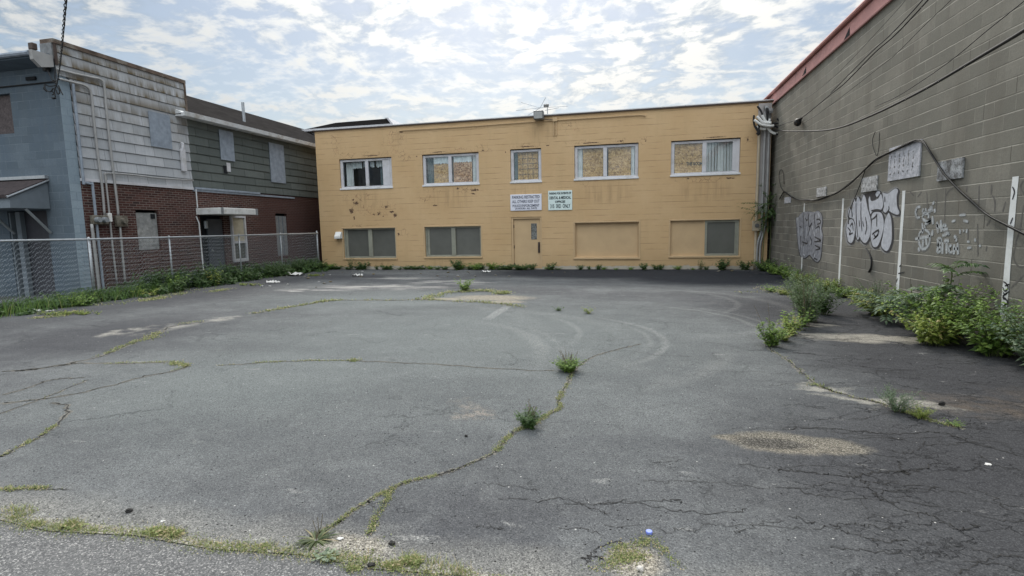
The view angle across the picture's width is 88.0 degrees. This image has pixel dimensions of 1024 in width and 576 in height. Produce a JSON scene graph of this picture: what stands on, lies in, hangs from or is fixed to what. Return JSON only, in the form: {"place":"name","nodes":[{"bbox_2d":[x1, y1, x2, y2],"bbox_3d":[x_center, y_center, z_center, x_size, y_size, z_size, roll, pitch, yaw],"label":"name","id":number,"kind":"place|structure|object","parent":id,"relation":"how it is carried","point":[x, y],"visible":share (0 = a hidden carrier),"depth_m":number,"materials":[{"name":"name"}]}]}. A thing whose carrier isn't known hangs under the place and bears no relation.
{"place":"outdoors","nodes":[
{"label":"outdoors","id":0,"kind":"place"},
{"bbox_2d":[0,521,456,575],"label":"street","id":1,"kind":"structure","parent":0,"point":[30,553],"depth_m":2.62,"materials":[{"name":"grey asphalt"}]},
{"bbox_2d":[0,520,461,575],"bbox_3d":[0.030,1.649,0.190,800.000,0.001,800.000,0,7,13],"label":"ground","id":2,"kind":"structure","parent":0,"point":[217,549],"depth_m":2.82,"materials":[{"name":"grey asphalt"}]},
{"bbox_2d":[302,118,401,157],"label":"neighbour house","id":3,"kind":"structure","parent":2,"relation":"on","point":[385,121],"depth_m":27.57,"materials":[{"name":"white plastic"}]},
{"bbox_2d":[312,99,773,268],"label":"yellow building","id":4,"kind":"structure","parent":2,"relation":"on","point":[667,187],"depth_m":19.56,"materials":[{"name":"yellow painted concrete block"},{"name":"glass"},{"name":"white vinyl"}]},
{"bbox_2d":[340,158,392,189],"bbox_3d":[-5.798,-4.549,21.210,2.320,1.185,0.310,0,7,13],"label":"window","id":5,"kind":"structure","parent":4,"relation":"in","point":[385,164],"depth_m":21.18,"materials":[{"name":"white plastic"}]},
{"bbox_2d":[341,227,397,259],"bbox_3d":[-5.749,-1.807,21.456,2.420,1.310,0.185,0,7,13],"label":"window","id":6,"kind":"structure","parent":4,"relation":"in","point":[369,243],"depth_m":21.48,"materials":[{"name":"grey glass"}]},
{"bbox_2d":[422,153,479,186],"bbox_3d":[-2.332,-4.529,20.395,2.320,1.185,0.300,0,7,13],"label":"window","id":7,"kind":"structure","parent":4,"relation":"in","point":[439,166],"depth_m":20.38,"materials":[{"name":"white plastic"}]},
{"bbox_2d":[423,225,482,257],"bbox_3d":[-2.292,-1.800,20.647,2.400,1.275,0.185,0,7,13],"label":"window","id":8,"kind":"structure","parent":4,"relation":"in","point":[446,241],"depth_m":20.68,"materials":[{"name":"grey glass"}]},
{"bbox_2d":[510,194,541,210],"bbox_3d":[0.518,-3.189,19.745,1.190,0.600,0.028,0,7,13],"label":"parking sign","id":9,"kind":"object","parent":4,"relation":"attached to","point":[522,202],"visible":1,"depth_m":19.73,"materials":[{"name":"white metal"}]},
{"bbox_2d":[510,149,541,183],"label":"window","id":10,"kind":"structure","parent":4,"relation":"in","point":[525,162],"depth_m":19.73,"materials":[{"name":"white plastic"}]},
{"bbox_2d":[511,217,541,267],"bbox_3d":[0.565,-1.703,20.002,1.166,1.928,0.141,0,7,13],"label":"door","id":11,"kind":"structure","parent":4,"relation":"in","point":[526,232],"depth_m":20.00,"materials":[{"name":"yellow metal"}]},
{"bbox_2d":[516,99,565,114],"bbox_3d":[1.167,-6.879,20.793,2.059,1.147,0.097,0,7,13],"label":"roof antenna","id":12,"kind":"object","parent":4,"relation":"on","point":[546,106],"visible":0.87,"depth_m":20.76,"materials":[{"name":"metal"}]},
{"bbox_2d":[533,110,552,120],"bbox_3d":[1.137,-6.217,19.070,0.690,0.314,0.358,0,7,13],"label":"floodlight","id":13,"kind":"object","parent":4,"relation":"attached to","point":[538,114],"visible":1,"depth_m":18.95,"materials":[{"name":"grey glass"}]},
{"bbox_2d":[548,190,571,209],"bbox_3d":[1.767,-3.218,19.450,0.885,0.710,0.026,0,7,13],"label":"parking sign","id":14,"kind":"object","parent":4,"relation":"attached to","point":[560,200],"visible":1,"depth_m":19.44,"materials":[{"name":"white metal"}]},
{"bbox_2d":[574,144,638,180],"bbox_3d":[3.374,-4.499,19.016,2.300,1.215,0.210,0,7,13],"label":"window","id":15,"kind":"structure","parent":4,"relation":"in","point":[623,158],"depth_m":19.04,"materials":[{"name":"white plastic"}]},
{"bbox_2d":[573,220,640,258],"bbox_3d":[3.441,-1.741,19.296,2.400,1.380,0.155,0,7,13],"label":"blind window","id":16,"kind":"structure","parent":4,"relation":"in","point":[591,239],"depth_m":19.34,"materials":[{"name":"beige wood"}]},
{"bbox_2d":[670,139,739,176],"bbox_3d":[6.646,-4.473,18.274,2.290,1.195,0.251,0,7,13],"label":"window","id":17,"kind":"structure","parent":4,"relation":"in","point":[691,157],"depth_m":18.30,"materials":[{"name":"white plastic"}]},
{"bbox_2d":[668,218,741,257],"bbox_3d":[6.717,-1.737,18.529,2.390,1.350,0.155,0,7,13],"label":"blind window","id":18,"kind":"structure","parent":4,"relation":"in","point":[701,238],"depth_m":18.54,"materials":[{"name":"beige wood"}]},
{"bbox_2d":[753,117,762,268],"bbox_3d":[8.257,-3.158,17.813,0.110,5.060,0.215,0,7,13],"label":"service conduit","id":19,"kind":"object","parent":4,"relation":"attached to","point":[757,189],"visible":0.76,"depth_m":17.82,"materials":[{"name":"grey metal"}]},
{"bbox_2d":[752,221,760,230],"bbox_3d":[8.262,-2.100,17.896,0.270,0.340,0.113,0,7,13],"label":"meter box","id":20,"kind":"object","parent":19,"relation":"attached to","point":[756,226],"visible":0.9,"depth_m":17.87,"materials":[{"name":"grey metal"}]},
{"bbox_2d":[756,105,768,268],"bbox_3d":[8.366,-3.330,17.760,0.218,5.410,0.212,0,7,13],"label":"service conduit","id":21,"kind":"object","parent":4,"relation":"attached to","point":[763,172],"visible":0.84,"depth_m":17.74,"materials":[{"name":"grey metal"}]},
{"bbox_2d":[753,106,778,135],"bbox_3d":[8.568,-5.446,17.340,1.293,1.082,0.059,0,7,13],"label":"service wire","id":22,"kind":"object","parent":21,"relation":"hanging from","point":[758,128],"visible":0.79,"depth_m":17.38,"materials":[{"name":"black rubber"}]},
{"bbox_2d":[754,119,773,126],"bbox_3d":[8.241,-5.403,17.360,0.632,0.298,0.084,0,7,13],"label":"splice sleeve","id":23,"kind":"object","parent":22,"relation":"attached to","point":[760,124],"visible":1,"depth_m":17.35,"materials":[{"name":"white plastic"}]},
{"bbox_2d":[756,116,771,123],"bbox_3d":[8.249,-5.513,17.376,0.481,0.312,0.083,0,7,13],"label":"splice sleeve","id":24,"kind":"object","parent":22,"relation":"attached to","point":[761,120],"visible":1,"depth_m":17.36,"materials":[{"name":"white plastic"}]},
{"bbox_2d":[755,103,771,211],"bbox_3d":[8.423,-4.347,17.755,0.410,3.570,0.032,0,7,13],"label":"backing board","id":25,"kind":"object","parent":4,"relation":"attached to","point":[761,105],"visible":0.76,"depth_m":17.73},
{"bbox_2d":[758,108,772,263],"bbox_3d":[8.479,-3.289,17.738,0.245,5.330,0.210,0,7,13],"label":"service conduit","id":26,"kind":"object","parent":4,"relation":"attached to","point":[770,111],"visible":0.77,"depth_m":17.72,"materials":[{"name":"grey metal"}]},
{"bbox_2d":[0,0,863,128],"label":"sky","id":27,"kind":"structure","parent":0,"point":[304,64],"materials":[{"name":"white"}]},
{"bbox_2d":[0,269,1023,575],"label":"parking lot","id":28,"kind":"structure","parent":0,"point":[298,445],"depth_m":4.28,"materials":[{"name":"grey asphalt"}]},
{"bbox_2d":[36,310,71,315],"bbox_3d":[-9.266,0.507,10.753,0.809,0.106,0.343,0,7,13],"label":"weed patch","id":29,"kind":"object","parent":28,"relation":"on","point":[56,312],"visible":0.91,"depth_m":10.70,"materials":[{"name":"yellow plant"}]},
{"bbox_2d":[55,292,96,305],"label":"weed","id":30,"kind":"object","parent":28,"relation":"on","point":[79,301],"visible":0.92,"depth_m":11.91,"materials":[{"name":"green plant"}]},
{"bbox_2d":[63,310,100,314],"bbox_3d":[-8.693,0.502,10.708,0.810,0.096,0.326,-1,7,4],"label":"weed patch","id":31,"kind":"object","parent":28,"relation":"on","point":[85,313],"visible":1,"depth_m":10.68,"materials":[{"name":"green plant"}]},
{"bbox_2d":[132,285,160,296],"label":"weed","id":32,"kind":"object","parent":28,"relation":"on","point":[149,293],"visible":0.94,"depth_m":13.56,"materials":[{"name":"green plant"}]},
{"bbox_2d":[0,231,318,308],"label":"chain link fence","id":33,"kind":"object","parent":28,"relation":"on","point":[90,258],"visible":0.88,"depth_m":13.89,"materials":[{"name":"metal"}]},
{"bbox_2d":[0,38,321,296],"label":"old building","id":34,"kind":"structure","parent":28,"relation":"on","point":[247,173],"depth_m":14.91,"materials":[{"name":"grey wood"}]},
{"bbox_2d":[8,211,55,296],"bbox_3d":[-12.465,-0.869,13.889,1.320,2.260,0.180,0,7,13],"label":"door","id":35,"kind":"structure","parent":34,"relation":"in","point":[24,225],"depth_m":13.94,"materials":[{"name":"grey metal"}]},
{"bbox_2d":[42,67,62,98],"bbox_3d":[-11.114,-4.992,12.846,0.566,0.805,0.153,0,7,13],"label":"wire loop","id":36,"kind":"object","parent":34,"relation":"hanging from","point":[47,69],"visible":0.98,"depth_m":12.80,"materials":[{"name":"black rubber"}]},
{"bbox_2d":[56,0,67,84],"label":"service drop","id":37,"kind":"object","parent":36,"relation":"attached to","point":[63,28],"visible":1,"depth_m":8.28,"materials":[{"name":"black rubber"}]},
{"bbox_2d":[59,78,105,214],"bbox_3d":[-10.917,-3.532,13.515,0.059,3.324,0.814,0,7,13],"label":"service conduit","id":38,"kind":"object","parent":34,"relation":"attached to","point":[96,140],"visible":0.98,"depth_m":13.80,"materials":[{"name":"grey metal"}]},
{"bbox_2d":[57,68,119,214],"bbox_3d":[-10.880,-3.684,13.668,0.059,3.575,1.214,0,7,13],"label":"service conduit","id":39,"kind":"object","parent":34,"relation":"attached to","point":[108,133],"visible":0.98,"depth_m":14.11,"materials":[{"name":"grey metal"}]},
{"bbox_2d":[90,224,100,289],"bbox_3d":[-10.867,-0.758,13.835,0.078,1.813,0.093,0,7,13],"label":"service conduit","id":40,"kind":"object","parent":34,"relation":"attached to","point":[95,252],"visible":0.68,"depth_m":13.81,"materials":[{"name":"grey metal"}]},
{"bbox_2d":[90,213,112,224],"bbox_3d":[-10.767,-1.824,13.957,0.220,0.300,0.540,0,7,13],"label":"electric meter","id":41,"kind":"object","parent":34,"relation":"attached to","point":[106,219],"visible":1,"depth_m":13.89,"materials":[{"name":"metal"}]},
{"bbox_2d":[114,216,127,226],"bbox_3d":[-10.652,-1.828,14.498,0.200,0.300,0.320,0,7,13],"label":"electric meter","id":42,"kind":"object","parent":34,"relation":"attached to","point":[120,221],"visible":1,"depth_m":14.44,"materials":[{"name":"grey metal"}]},
{"bbox_2d":[119,227,125,282],"bbox_3d":[-10.697,-0.919,14.559,0.054,1.552,0.067,0,7,13],"label":"service conduit","id":43,"kind":"object","parent":34,"relation":"attached to","point":[121,245],"visible":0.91,"depth_m":14.53,"materials":[{"name":"grey metal"}]},
{"bbox_2d":[104,172,193,283],"bbox_3d":[-10.445,-1.757,15.609,0.047,3.064,2.925,0,7,13],"label":"square pipe","id":44,"kind":"object","parent":34,"relation":"attached to","point":[110,224],"visible":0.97,"depth_m":14.31,"materials":[{"name":"white metal"}]},
{"bbox_2d":[206,219,224,271],"bbox_3d":[-10.018,-1.310,17.983,0.100,2.050,0.650,0,7,13],"label":"door","id":45,"kind":"structure","parent":34,"relation":"in","point":[214,225],"depth_m":17.92,"materials":[{"name":"grey metal"}]},
{"bbox_2d":[229,216,248,261],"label":"side window","id":46,"kind":"structure","parent":34,"relation":"in","point":[237,224],"depth_m":18.85,"materials":[{"name":"white plastic"}]},
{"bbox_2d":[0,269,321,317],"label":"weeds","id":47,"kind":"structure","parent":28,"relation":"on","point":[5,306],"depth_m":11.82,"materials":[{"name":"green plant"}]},
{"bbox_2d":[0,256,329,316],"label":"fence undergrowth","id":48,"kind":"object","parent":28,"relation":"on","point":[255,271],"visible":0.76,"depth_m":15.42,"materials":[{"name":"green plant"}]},
{"bbox_2d":[161,273,190,286],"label":"weed","id":49,"kind":"object","parent":28,"relation":"on","point":[176,279],"visible":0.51,"depth_m":14.71,"materials":[{"name":"green plant"}]},
{"bbox_2d":[205,270,222,285],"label":"weed","id":50,"kind":"object","parent":28,"relation":"on","point":[208,276],"visible":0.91,"depth_m":15.92,"materials":[{"name":"green plant"}]},
{"bbox_2d":[261,263,283,277],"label":"weed","id":51,"kind":"object","parent":28,"relation":"on","point":[272,273],"visible":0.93,"depth_m":18.54,"materials":[{"name":"green plant"}]},
{"bbox_2d":[299,258,326,269],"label":"weed","id":52,"kind":"object","parent":28,"relation":"on","point":[321,262],"visible":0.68,"depth_m":20.83,"materials":[{"name":"green plant"}]},
{"bbox_2d":[292,514,338,551],"bbox_3d":[-1.014,1.247,2.748,0.258,0.150,0.260,0,7,13],"label":"strap leaf weed","id":53,"kind":"object","parent":28,"relation":"on","point":[320,537],"visible":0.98,"depth_m":2.75,"materials":[{"name":"green plant"}]},
{"bbox_2d":[311,547,340,561],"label":"rosette weed","id":54,"kind":"object","parent":28,"relation":"on","point":[327,551],"visible":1,"depth_m":2.61,"materials":[{"name":"green plant"}]},
{"bbox_2d":[355,261,369,269],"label":"wall weed","id":55,"kind":"object","parent":28,"relation":"on","point":[362,267],"depth_m":21.26,"materials":[{"name":"green plant"}]},
{"bbox_2d":[451,259,462,269],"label":"wall weed","id":56,"kind":"object","parent":28,"relation":"on","point":[457,264],"depth_m":20.15,"materials":[{"name":"green plant"}]},
{"bbox_2d":[453,279,473,290],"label":"lot weed","id":57,"kind":"object","parent":28,"relation":"on","point":[465,286],"visible":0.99,"depth_m":13.43,"materials":[{"name":"green plant"}]},
{"bbox_2d":[464,263,482,269],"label":"wall weed","id":58,"kind":"object","parent":28,"relation":"on","point":[476,266],"depth_m":20.16,"materials":[{"name":"green plant"}]},
{"bbox_2d":[0,286,964,575],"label":"crack grass","id":59,"kind":"structure","parent":28,"relation":"on","point":[162,532],"depth_m":2.83,"materials":[{"name":"green plant"}]},
{"bbox_2d":[486,263,505,269],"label":"wall weed","id":60,"kind":"object","parent":28,"relation":"on","point":[492,266],"depth_m":20.08,"materials":[{"name":"green plant"}]},
{"bbox_2d":[1,282,1023,573],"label":"asphalt cracks","id":61,"kind":"object","parent":28,"relation":"on","point":[677,460],"visible":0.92,"depth_m":3.49,"materials":[{"name":"black asphalt"}]},
{"bbox_2d":[510,263,536,269],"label":"wall weed","id":62,"kind":"object","parent":28,"relation":"on","point":[526,267],"depth_m":19.73,"materials":[{"name":"green plant"}]},
{"bbox_2d":[513,404,544,429],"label":"lot weed","id":63,"kind":"object","parent":28,"relation":"on","point":[528,420],"visible":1,"depth_m":4.21,"materials":[{"name":"green plant"}]},
{"bbox_2d":[550,351,587,371],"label":"lot weed","id":64,"kind":"object","parent":28,"relation":"on","point":[567,366],"visible":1,"depth_m":5.82,"materials":[{"name":"green plant"}]},
{"bbox_2d":[715,258,731,269],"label":"wall weed","id":65,"kind":"object","parent":28,"relation":"on","point":[723,265],"depth_m":18.12,"materials":[{"name":"green plant"}]},
{"bbox_2d":[736,260,754,269],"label":"wall weed","id":66,"kind":"object","parent":28,"relation":"on","point":[743,264],"depth_m":18.01,"materials":[{"name":"green plant"}]},
{"bbox_2d":[741,183,775,263],"bbox_3d":[8.309,-2.050,17.720,1.605,2.919,0.542,0,7,13],"label":"corner vine","id":67,"kind":"object","parent":28,"relation":"on","point":[772,210],"visible":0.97,"depth_m":17.63,"materials":[{"name":"green plant"}]},
{"bbox_2d":[750,259,777,270],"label":"wall weed","id":68,"kind":"object","parent":28,"relation":"on","point":[761,268],"depth_m":17.41,"materials":[{"name":"green plant"}]},
{"bbox_2d":[757,284,782,291],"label":"lot weed","id":69,"kind":"object","parent":28,"relation":"on","point":[770,289],"visible":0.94,"depth_m":12.20,"materials":[{"name":"green plant"}]},
{"bbox_2d":[754,307,788,346],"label":"lot weed","id":70,"kind":"object","parent":28,"relation":"on","point":[772,337],"visible":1,"depth_m":6.83,"materials":[{"name":"green plant"}]},
{"bbox_2d":[753,262,791,274],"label":"wall weed","id":71,"kind":"object","parent":28,"relation":"on","point":[772,271],"depth_m":16.31,"materials":[{"name":"green plant"}]},
{"bbox_2d":[772,286,789,294],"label":"lot weed","id":72,"kind":"object","parent":28,"relation":"on","point":[783,291],"visible":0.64,"depth_m":11.75,"materials":[{"name":"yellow plant"}]},
{"bbox_2d":[771,325,796,341],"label":"lot weed","id":73,"kind":"object","parent":28,"relation":"on","point":[786,337],"visible":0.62,"depth_m":7.11,"materials":[{"name":"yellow plant"}]},
{"bbox_2d":[773,265,800,278],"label":"wall weed","id":74,"kind":"object","parent":28,"relation":"on","point":[786,274],"depth_m":15.01,"materials":[{"name":"green plant"}]},
{"bbox_2d":[778,315,802,334],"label":"lot weed","id":75,"kind":"object","parent":28,"relation":"on","point":[790,326],"visible":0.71,"depth_m":7.50,"materials":[{"name":"green plant"}]},
{"bbox_2d":[779,305,815,329],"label":"lot weed","id":76,"kind":"object","parent":28,"relation":"on","point":[803,321],"visible":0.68,"depth_m":7.88,"materials":[{"name":"green plant"}]},
{"bbox_2d":[782,268,818,308],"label":"lot weed","id":77,"kind":"object","parent":28,"relation":"on","point":[806,282],"visible":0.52,"depth_m":9.73,"materials":[{"name":"green plant"}]},
{"bbox_2d":[787,271,817,283],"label":"wall weed","id":78,"kind":"object","parent":28,"relation":"on","point":[797,275],"depth_m":13.62,"materials":[{"name":"green plant"}]},
{"bbox_2d":[785,264,822,313],"bbox_3d":[4.838,0.068,8.746,0.624,0.892,0.548,0,7,13],"label":"lot weed","id":79,"kind":"object","parent":28,"relation":"on","point":[800,288],"visible":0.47,"depth_m":8.79,"materials":[{"name":"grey plant"}]},
{"bbox_2d":[783,258,831,326],"bbox_3d":[4.494,0.072,8.157,0.654,1.030,0.692,0,7,13],"label":"lot weed","id":80,"kind":"object","parent":28,"relation":"on","point":[802,301],"visible":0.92,"depth_m":8.12,"materials":[{"name":"green plant"}]},
{"bbox_2d":[788,282,833,321],"bbox_3d":[4.801,0.232,8.511,0.675,0.622,0.546,3,8,29],"label":"lot weed","id":81,"kind":"object","parent":28,"relation":"on","point":[817,309],"visible":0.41,"depth_m":8.47,"materials":[{"name":"green plant"}]},
{"bbox_2d":[811,277,844,292],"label":"wall weed","id":82,"kind":"object","parent":28,"relation":"on","point":[827,284],"depth_m":11.98,"materials":[{"name":"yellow plant"}]},
{"bbox_2d":[808,279,853,314],"bbox_3d":[5.398,0.141,9.061,0.747,0.654,0.780,0,7,13],"label":"lot weed","id":83,"kind":"object","parent":28,"relation":"on","point":[825,309],"visible":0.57,"depth_m":9.04,"materials":[{"name":"green plant"}]},
{"bbox_2d":[832,285,859,296],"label":"wall weed","id":84,"kind":"object","parent":28,"relation":"on","point":[845,289],"depth_m":11.12,"materials":[{"name":"green plant"}]},
{"bbox_2d":[843,286,880,301],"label":"wall weed","id":85,"kind":"object","parent":28,"relation":"on","point":[859,294],"depth_m":10.24,"materials":[{"name":"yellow plant"}]},
{"bbox_2d":[844,293,898,315],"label":"wall weed","id":86,"kind":"object","parent":28,"relation":"on","point":[878,313],"depth_m":9.00,"materials":[{"name":"green plant"}]},
{"bbox_2d":[853,276,896,302],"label":"wall weed","id":87,"kind":"object","parent":28,"relation":"on","point":[876,291],"depth_m":9.66,"materials":[{"name":"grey plant"}]},
{"bbox_2d":[763,0,1023,347],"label":"block building","id":88,"kind":"structure","parent":28,"relation":"on","point":[905,232],"depth_m":9.04,"materials":[{"name":"grey concrete"}]},
{"bbox_2d":[816,186,826,196],"bbox_3d":[7.707,-2.390,13.201,0.015,0.224,0.704,0,7,13],"label":"wall sign","id":89,"kind":"object","parent":88,"relation":"attached to","point":[821,191],"visible":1,"depth_m":13.17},
{"bbox_2d":[789,1,904,105],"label":"utility cable","id":90,"kind":"object","parent":88,"relation":"attached to","point":[855,55],"visible":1,"depth_m":11.00,"materials":[{"name":"black rubber"}]},
{"bbox_2d":[776,0,928,127],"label":"utility cable","id":91,"kind":"object","parent":88,"relation":"attached to","point":[832,92],"visible":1,"depth_m":9.34,"materials":[{"name":"black rubber"}]},
{"bbox_2d":[794,117,801,125],"bbox_3d":[7.979,-4.635,14.748,0.189,0.228,0.526,0,7,13],"label":"cable splice","id":92,"kind":"object","parent":91,"relation":"hanging from","point":[798,122],"visible":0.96,"depth_m":14.75,"materials":[{"name":"black plastic"}]},
{"bbox_2d":[865,248,871,272],"bbox_3d":[7.049,-0.550,10.482,0.039,0.488,0.337,0,7,13],"label":"cut cable","id":93,"kind":"object","parent":88,"relation":"attached to","point":[869,270],"visible":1,"depth_m":10.39,"materials":[{"name":"black rubber"}]},
{"bbox_2d":[861,175,877,192],"bbox_3d":[7.063,-2.051,10.472,0.025,0.287,0.714,0,7,13],"label":"wall sign","id":94,"kind":"object","parent":88,"relation":"attached to","point":[868,184],"visible":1,"depth_m":10.44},
{"bbox_2d":[804,0,950,122],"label":"utility cable","id":95,"kind":"object","parent":88,"relation":"attached to","point":[889,59],"visible":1,"depth_m":8.87,"materials":[{"name":"black rubber"}]},
{"bbox_2d":[774,29,1023,131],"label":"utility cable","id":96,"kind":"object","parent":88,"relation":"attached to","point":[1012,37],"visible":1,"depth_m":6.92,"materials":[{"name":"black rubber"}]},
{"bbox_2d":[874,1,1023,106],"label":"utility cable","id":97,"kind":"object","parent":96,"relation":"attached to","point":[957,55],"visible":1,"depth_m":6.94,"materials":[{"name":"black rubber"}]},
{"bbox_2d":[779,132,1023,234],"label":"cable bundle","id":98,"kind":"object","parent":88,"relation":"attached to","point":[969,199],"visible":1,"depth_m":8.82,"materials":[{"name":"black rubber"}]},
{"bbox_2d":[887,139,922,180],"bbox_3d":[6.750,-2.177,9.127,0.026,0.590,1.113,0,7,13],"label":"wall sign","id":99,"kind":"object","parent":88,"relation":"attached to","point":[904,162],"visible":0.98,"depth_m":9.05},
{"bbox_2d":[937,157,964,181],"bbox_3d":[6.433,-1.736,7.779,0.025,0.290,0.654,0,7,13],"label":"wall sign","id":100,"kind":"object","parent":88,"relation":"attached to","point":[952,168],"visible":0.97,"depth_m":7.70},
{"bbox_2d":[874,382,924,412],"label":"lot weed","id":101,"kind":"object","parent":28,"relation":"on","point":[892,400],"visible":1,"depth_m":4.42,"materials":[{"name":"green plant"}]},
{"bbox_2d":[849,284,971,324],"bbox_3d":[5.928,0.220,7.919,1.227,0.741,2.111,0,7,13],"label":"ailanthus sapling","id":102,"kind":"object","parent":28,"relation":"on","point":[888,318],"visible":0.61,"depth_m":8.02,"materials":[{"name":"green plant"}]},
{"bbox_2d":[903,402,936,418],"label":"lot weed","id":103,"kind":"object","parent":28,"relation":"on","point":[919,414],"visible":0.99,"depth_m":4.30,"materials":[{"name":"green plant"}]},
{"bbox_2d":[877,303,976,345],"bbox_3d":[5.434,0.487,6.853,1.301,0.473,1.106,0,7,13],"label":"wall weed","id":104,"kind":"object","parent":28,"relation":"on","point":[925,331],"depth_m":6.69,"materials":[{"name":"green plant"}]},
{"bbox_2d":[876,276,1012,342],"bbox_3d":[5.731,0.290,7.004,1.262,0.820,1.531,-3,7,-20],"label":"wall weed","id":105,"kind":"object","parent":28,"relation":"on","point":[944,308],"depth_m":6.86,"materials":[{"name":"green plant"}]},
{"bbox_2d":[912,261,989,305],"bbox_3d":[5.911,0.162,7.143,0.892,1.032,0.864,-3,7,-14],"label":"ailanthus sapling","id":106,"kind":"object","parent":28,"relation":"on","point":[945,268],"visible":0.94,"depth_m":7.06,"materials":[{"name":"green plant"}]},
{"bbox_2d":[944,417,964,426],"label":"lot weed","id":107,"kind":"object","parent":28,"relation":"on","point":[955,423],"visible":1,"depth_m":4.12,"materials":[{"name":"green plant"}]},
{"bbox_2d":[929,293,1023,357],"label":"wall weed","id":108,"kind":"object","parent":28,"relation":"on","point":[988,344],"depth_m":6.16,"materials":[{"name":"green plant"}]},
{"bbox_2d":[969,298,1023,365],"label":"wall weed","id":109,"kind":"object","parent":28,"relation":"on","point":[1019,349],"depth_m":5.68,"materials":[{"name":"green plant"}]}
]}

